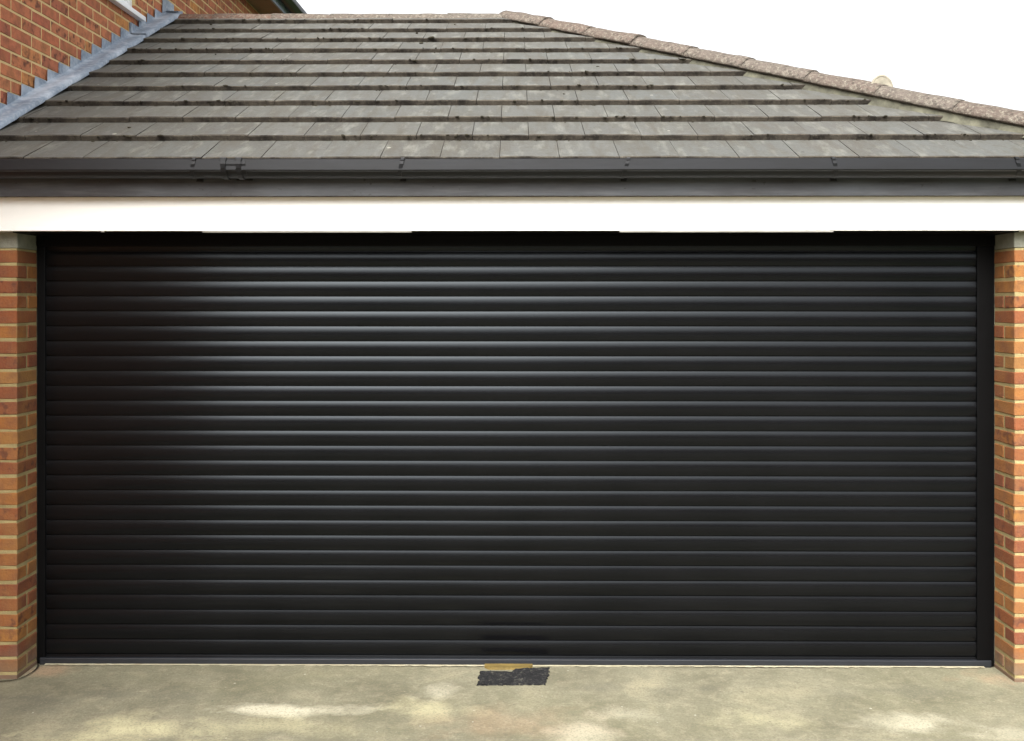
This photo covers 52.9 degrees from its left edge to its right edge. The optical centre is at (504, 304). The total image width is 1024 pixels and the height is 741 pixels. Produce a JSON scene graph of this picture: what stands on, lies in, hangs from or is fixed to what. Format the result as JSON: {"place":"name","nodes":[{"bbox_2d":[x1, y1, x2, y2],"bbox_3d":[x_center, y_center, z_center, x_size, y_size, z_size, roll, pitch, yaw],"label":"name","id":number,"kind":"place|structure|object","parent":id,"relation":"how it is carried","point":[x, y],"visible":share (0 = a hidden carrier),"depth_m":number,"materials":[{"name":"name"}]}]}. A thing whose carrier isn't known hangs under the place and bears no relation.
{"place":"outdoors","nodes":[
{"label":"outdoors","id":0,"kind":"place"},
{"bbox_2d":[0,663,1023,740],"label":"driveway","id":1,"kind":"structure","parent":0,"point":[38,702],"depth_m":4.77,"materials":[{"name":"concrete"}]},
{"bbox_2d":[485,664,532,669],"bbox_3d":[0.018,1.841,5.240,0.245,0.016,0.049,0,0,1],"label":"timber strip","id":2,"kind":"object","parent":1,"relation":"on","point":[501,666],"visible":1,"depth_m":5.23,"materials":[{"name":"brown wood"}]},
{"bbox_2d":[476,667,549,685],"bbox_3d":[0.045,1.844,5.113,0.367,0.014,0.236,0,0,1],"label":"asphalt patch","id":3,"kind":"object","parent":1,"relation":"on","point":[527,676],"visible":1,"depth_m":5.08,"materials":[{"name":"black asphalt"}]},
{"bbox_2d":[44,663,984,667],"bbox_3d":[0.039,1.842,5.259,4.799,0.003,0.022,0,0,1],"label":"threshold mortar","id":4,"kind":"object","parent":1,"relation":"on","point":[533,665],"visible":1,"depth_m":5.26,"materials":[{"name":"grey concrete"}]},
{"bbox_2d":[296,0,1023,110],"label":"sky","id":5,"kind":"structure","parent":0,"point":[967,50],"materials":[{"name":"white"}]},
{"label":"ground","id":6,"kind":"structure","parent":0,"visible":0},
{"bbox_2d":[0,0,306,128],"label":"brick house","id":7,"kind":"structure","parent":6,"relation":"on","point":[49,49],"depth_m":6.26,"materials":[{"name":"orange brick"}]},
{"bbox_2d":[109,0,145,21],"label":"window","id":8,"kind":"structure","parent":7,"relation":"in","point":[126,5],"depth_m":7.14,"materials":[{"name":"white plastic"}]},
{"bbox_2d":[0,10,1023,681],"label":"brick garage","id":9,"kind":"structure","parent":6,"relation":"on","point":[506,336],"depth_m":5.28,"materials":[{"name":"brick"}]},
{"bbox_2d":[36,235,994,667],"bbox_3d":[0.046,0.618,5.391,4.903,2.466,0.257,0,0,1],"label":"roller door","id":10,"kind":"structure","parent":9,"relation":"in","point":[733,450],"depth_m":5.28,"materials":[{"name":"black metal"}]}
]}

